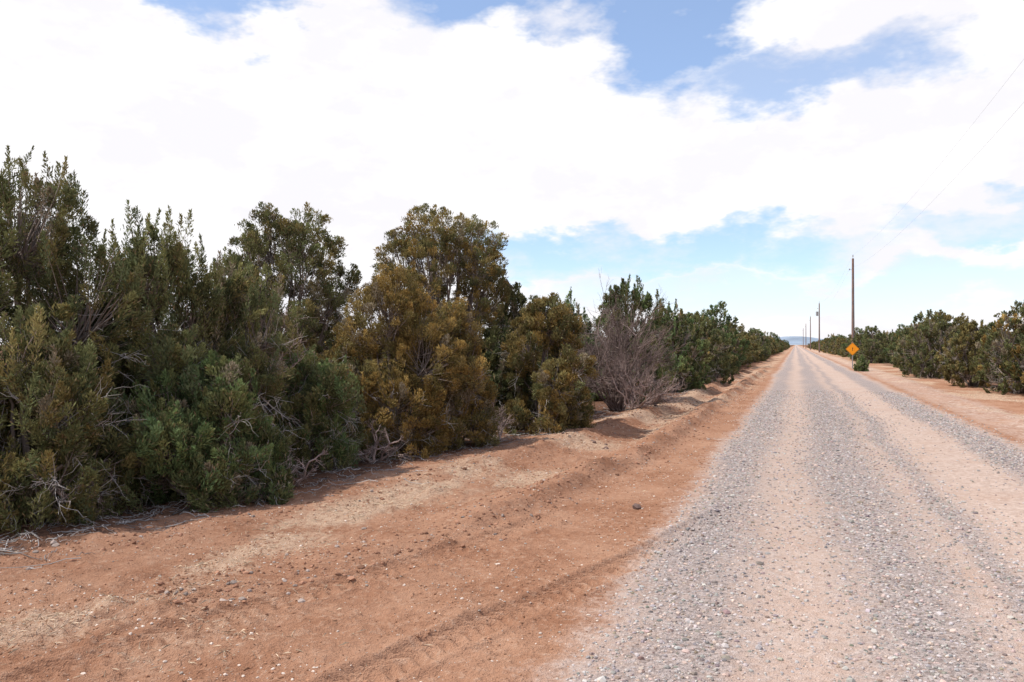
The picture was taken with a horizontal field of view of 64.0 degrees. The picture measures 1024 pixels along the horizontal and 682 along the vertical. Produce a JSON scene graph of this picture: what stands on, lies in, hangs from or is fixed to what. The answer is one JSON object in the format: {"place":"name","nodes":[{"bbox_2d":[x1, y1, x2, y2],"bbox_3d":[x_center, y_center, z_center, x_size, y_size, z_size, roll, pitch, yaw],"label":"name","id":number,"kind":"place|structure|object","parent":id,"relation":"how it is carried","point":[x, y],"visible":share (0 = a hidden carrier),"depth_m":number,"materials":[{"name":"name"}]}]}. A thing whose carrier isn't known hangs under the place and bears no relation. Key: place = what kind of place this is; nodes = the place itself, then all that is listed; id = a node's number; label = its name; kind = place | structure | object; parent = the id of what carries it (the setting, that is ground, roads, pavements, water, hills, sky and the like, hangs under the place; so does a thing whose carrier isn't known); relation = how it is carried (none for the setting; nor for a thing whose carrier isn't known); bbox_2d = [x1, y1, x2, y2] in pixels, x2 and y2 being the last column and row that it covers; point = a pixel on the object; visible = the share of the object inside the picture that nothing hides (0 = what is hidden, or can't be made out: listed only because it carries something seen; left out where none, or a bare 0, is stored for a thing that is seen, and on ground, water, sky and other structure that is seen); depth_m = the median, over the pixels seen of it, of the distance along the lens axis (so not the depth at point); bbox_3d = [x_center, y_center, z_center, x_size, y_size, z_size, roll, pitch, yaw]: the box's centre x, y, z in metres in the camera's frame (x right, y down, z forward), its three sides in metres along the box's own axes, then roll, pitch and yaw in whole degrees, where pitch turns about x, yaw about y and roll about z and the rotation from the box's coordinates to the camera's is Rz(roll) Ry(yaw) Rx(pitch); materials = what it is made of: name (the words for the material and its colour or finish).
{"place":"outdoors","nodes":[
{"label":"outdoors","id":0,"kind":"place"},
{"bbox_2d":[0,345,1023,681],"bbox_3d":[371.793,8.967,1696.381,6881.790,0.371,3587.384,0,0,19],"label":"ground","id":1,"kind":"structure","parent":0,"point":[432,655],"depth_m":6.01,"materials":[{"name":"brown soil"}]},
{"bbox_2d":[0,305,157,535],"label":"juniper tree","id":2,"kind":"object","parent":1,"relation":"on","point":[56,452],"visible":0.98,"depth_m":7.36,"materials":[{"name":"green plant"}]},
{"bbox_2d":[0,145,187,500],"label":"juniper tree","id":3,"kind":"object","parent":1,"relation":"on","point":[25,256],"visible":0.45,"depth_m":8.41,"materials":[{"name":"green plant"}]},
{"bbox_2d":[53,459,140,524],"bbox_3d":[-4.280,1.415,8.093,1.046,0.568,2.031,0,0,-6],"label":"dead bush","id":4,"kind":"object","parent":1,"relation":"on","point":[99,501],"visible":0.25,"depth_m":7.63,"materials":[{"name":"grey plant"}]},
{"bbox_2d":[35,199,249,502],"bbox_3d":[-4.066,0.134,9.497,2.392,3.453,2.744,0,0,19],"label":"juniper tree","id":5,"kind":"object","parent":1,"relation":"on","point":[173,259],"visible":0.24,"depth_m":9.07,"materials":[{"name":"green plant"}]},
{"bbox_2d":[114,349,313,513],"bbox_3d":[-3.167,0.986,8.643,1.836,1.817,2.055,0,0,0],"label":"juniper tree","id":6,"kind":"object","parent":1,"relation":"on","point":[245,450],"visible":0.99,"depth_m":8.32,"materials":[{"name":"green plant"}]},
{"bbox_2d":[164,246,312,477],"bbox_3d":[-3.438,0.360,10.186,2.093,3.034,2.263,0,0,-24],"label":"juniper tree","id":7,"kind":"object","parent":1,"relation":"on","point":[269,381],"visible":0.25,"depth_m":10.01,"materials":[{"name":"green plant"}]},
{"bbox_2d":[206,250,294,372],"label":"juniper tree","id":8,"kind":"object","parent":1,"relation":"on","point":[263,290],"visible":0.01,"depth_m":13.06,"materials":[{"name":"green plant"}]},
{"bbox_2d":[240,286,310,443],"bbox_3d":[-3.164,0.501,10.670,1.241,2.443,1.968,0,0,0],"label":"dead bush","id":9,"kind":"object","parent":1,"relation":"on","point":[290,347],"visible":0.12,"depth_m":10.59,"materials":[{"name":"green plant"}]},
{"bbox_2d":[221,201,362,404],"bbox_3d":[-4.399,-0.412,15.936,2.817,4.569,2.740,0,0,4],"label":"juniper tree","id":10,"kind":"object","parent":1,"relation":"on","point":[328,299],"visible":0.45,"depth_m":15.49,"materials":[{"name":"green plant"}]},
{"bbox_2d":[279,444,327,486],"bbox_3d":[-2.708,1.460,9.713,0.760,0.521,1.164,0,0,-35],"label":"dead bush","id":11,"kind":"object","parent":1,"relation":"on","point":[302,478],"visible":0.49,"depth_m":9.52,"materials":[{"name":"grey wood"}]},
{"bbox_2d":[257,340,372,477],"bbox_3d":[-2.703,0.960,10.968,1.882,1.964,1.766,0,0,-44],"label":"juniper tree","id":12,"kind":"object","parent":1,"relation":"on","point":[327,396],"visible":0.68,"depth_m":10.63,"materials":[{"name":"green plant"}]},
{"bbox_2d":[0,389,693,568],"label":"fallen twigs","id":13,"kind":"object","parent":1,"relation":"on","point":[5,549],"visible":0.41,"depth_m":7.86,"materials":[{"name":"grey wood"}]},
{"bbox_2d":[319,341,402,460],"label":"juniper tree","id":14,"kind":"object","parent":1,"relation":"on","point":[361,371],"visible":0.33,"depth_m":11.78,"materials":[{"name":"green plant"}]},
{"bbox_2d":[0,388,761,681],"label":"pebbles","id":15,"kind":"object","parent":1,"relation":"on","point":[211,643],"visible":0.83,"depth_m":5.96,"materials":[{"name":"stone"}]},
{"bbox_2d":[0,372,767,626],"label":"dirt clods","id":16,"kind":"object","parent":1,"relation":"on","point":[162,589],"visible":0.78,"depth_m":7.10,"materials":[{"name":"soil"}]},
{"bbox_2d":[356,416,412,462],"bbox_3d":[-1.806,1.385,11.403,0.683,0.673,0.979,0,0,19],"label":"dead bush","id":17,"kind":"object","parent":1,"relation":"on","point":[375,449],"visible":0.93,"depth_m":11.49,"materials":[{"name":"grey wood"}]},
{"bbox_2d":[305,263,477,460],"bbox_3d":[-1.849,0.318,12.672,2.662,3.111,2.498,0,0,19],"label":"juniper tree","id":18,"kind":"object","parent":1,"relation":"on","point":[394,335],"visible":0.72,"depth_m":12.24,"materials":[{"name":"green plant"}]},
{"bbox_2d":[370,203,510,382],"bbox_3d":[-1.441,-0.589,18.167,3.242,4.901,3.174,0,0,-21],"label":"juniper tree","id":19,"kind":"object","parent":1,"relation":"on","point":[485,277],"visible":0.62,"depth_m":17.48,"materials":[{"name":"green plant"}]},
{"bbox_2d":[402,296,502,450],"bbox_3d":[-0.952,0.573,13.207,1.809,2.597,1.749,0,0,19],"label":"juniper tree","id":20,"kind":"object","parent":1,"relation":"on","point":[484,428],"visible":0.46,"depth_m":12.94,"materials":[{"name":"green plant"}]},
{"bbox_2d":[465,321,532,426],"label":"juniper tree","id":21,"kind":"object","parent":1,"relation":"on","point":[497,368],"visible":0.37,"depth_m":15.60,"materials":[{"name":"green plant"}]},
{"bbox_2d":[491,397,515,437],"bbox_3d":[-0.577,1.314,14.270,1.300,0.769,0.625,0,0,19],"label":"dead bush","id":22,"kind":"object","parent":1,"relation":"on","point":[500,422],"visible":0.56,"depth_m":14.10,"materials":[{"name":"grey wood"}]},
{"bbox_2d":[485,278,540,398],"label":"juniper tree","id":23,"kind":"object","parent":1,"relation":"on","point":[517,301],"visible":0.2,"depth_m":18.81,"materials":[{"name":"green plant"}]},
{"bbox_2d":[58,301,1023,400],"bbox_3d":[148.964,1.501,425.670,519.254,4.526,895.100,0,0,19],"label":"distant juniper woodland","id":24,"kind":"object","parent":1,"relation":"on","point":[752,345],"visible":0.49,"depth_m":68.02,"materials":[{"name":"green plant"}]},
{"bbox_2d":[499,292,599,435],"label":"juniper tree","id":25,"kind":"object","parent":1,"relation":"on","point":[554,406],"visible":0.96,"depth_m":14.86,"materials":[{"name":"green plant"}]},
{"bbox_2d":[537,287,602,399],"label":"juniper tree","id":26,"kind":"object","parent":1,"relation":"on","point":[584,317],"visible":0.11,"depth_m":23.93,"materials":[{"name":"green plant"}]},
{"bbox_2d":[561,391,692,508],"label":"rocks","id":27,"kind":"object","parent":1,"relation":"on","point":[636,506],"visible":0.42,"depth_m":13.06,"materials":[{"name":"stone"}]},
{"bbox_2d":[578,273,679,403],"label":"juniper tree","id":28,"kind":"object","parent":1,"relation":"on","point":[622,291],"visible":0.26,"depth_m":22.71,"materials":[{"name":"green plant"}]},
{"bbox_2d":[575,268,691,410],"bbox_3d":[2.405,-0.079,19.468,3.314,3.479,3.292,0,0,-24],"label":"dead bush","id":29,"kind":"object","parent":1,"relation":"on","point":[613,401],"visible":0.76,"depth_m":19.29,"materials":[{"name":"grey plant"}]},
{"bbox_2d":[595,355,685,408],"bbox_3d":[3.044,0.893,18.490,1.895,1.275,1.922,0,0,-36],"label":"dead bush","id":30,"kind":"object","parent":1,"relation":"on","point":[647,396],"visible":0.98,"depth_m":18.39,"materials":[{"name":"grey wood"}]},
{"bbox_2d":[643,298,713,392],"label":"juniper tree","id":31,"kind":"object","parent":1,"relation":"on","point":[693,373],"visible":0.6,"depth_m":27.66,"materials":[{"name":"green plant"}]},
{"bbox_2d":[663,311,735,384],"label":"juniper tree","id":32,"kind":"object","parent":1,"relation":"on","point":[714,360],"visible":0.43,"depth_m":32.64,"materials":[{"name":"green plant"}]},
{"bbox_2d":[810,315,810,349],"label":"utility pole","id":33,"kind":"object","parent":1,"relation":"on","point":[810,332],"visible":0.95,"depth_m":246.07,"materials":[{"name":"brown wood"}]},
{"bbox_2d":[816,303,819,351],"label":"utility pole","id":34,"kind":"object","parent":1,"relation":"on","point":[819,324],"visible":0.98,"depth_m":168.49,"materials":[{"name":"brown wood"}]},
{"bbox_2d":[808,59,1023,323],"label":"power lines","id":35,"kind":"object","parent":34,"relation":"attached to","point":[941,162],"visible":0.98,"depth_m":29.79,"materials":[{"name":"black metal"}]},
{"bbox_2d":[849,255,854,360],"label":"utility pole","id":36,"kind":"object","parent":1,"relation":"on","point":[853,327],"visible":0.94,"depth_m":80.76,"materials":[{"name":"brown wood"}]},
{"bbox_2d":[846,343,858,368],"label":"warning sign","id":37,"kind":"object","parent":1,"relation":"on","point":[852,349],"visible":0.97,"depth_m":54.92,"materials":[{"name":"metal"}]},
{"bbox_2d":[853,354,869,371],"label":"roadside shrub","id":38,"kind":"object","parent":1,"relation":"on","point":[861,365],"visible":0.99,"depth_m":49.18,"materials":[{"name":"green plant"}]},
{"bbox_2d":[890,309,960,378],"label":"juniper tree","id":39,"kind":"object","parent":1,"relation":"on","point":[914,341],"visible":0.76,"depth_m":39.05,"materials":[{"name":"green plant"}]},
{"bbox_2d":[934,316,1012,387],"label":"juniper tree","id":40,"kind":"object","parent":1,"relation":"on","point":[957,368],"visible":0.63,"depth_m":31.73,"materials":[{"name":"green plant"}]},
{"bbox_2d":[971,300,1023,395],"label":"juniper tree","id":41,"kind":"object","parent":1,"relation":"on","point":[1012,382],"visible":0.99,"depth_m":27.39,"materials":[{"name":"green plant"}]},
{"bbox_2d":[1017,333,1023,385],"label":"juniper tree","id":42,"kind":"object","parent":1,"relation":"on","point":[1020,338],"visible":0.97,"depth_m":26.18,"materials":[{"name":"green plant"}]},
{"bbox_2d":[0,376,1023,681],"bbox_3d":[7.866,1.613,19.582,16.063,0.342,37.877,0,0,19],"label":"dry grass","id":43,"kind":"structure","parent":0,"point":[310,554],"depth_m":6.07,"materials":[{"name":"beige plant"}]},
{"bbox_2d":[0,0,1023,344],"label":"sky","id":44,"kind":"structure","parent":0,"point":[741,154],"materials":[{"name":"white"}]},
{"bbox_2d":[559,345,1023,681],"bbox_3d":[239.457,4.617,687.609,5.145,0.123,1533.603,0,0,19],"label":"gravel road","id":45,"kind":"structure","parent":0,"point":[800,369],"depth_m":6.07,"materials":[{"name":"grey gravel"}]},
{"bbox_2d":[778,336,822,344],"bbox_3d":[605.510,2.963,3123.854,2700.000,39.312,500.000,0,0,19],"label":"distant hills","id":46,"kind":"structure","parent":0,"point":[795,340],"depth_m":2871.16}
]}

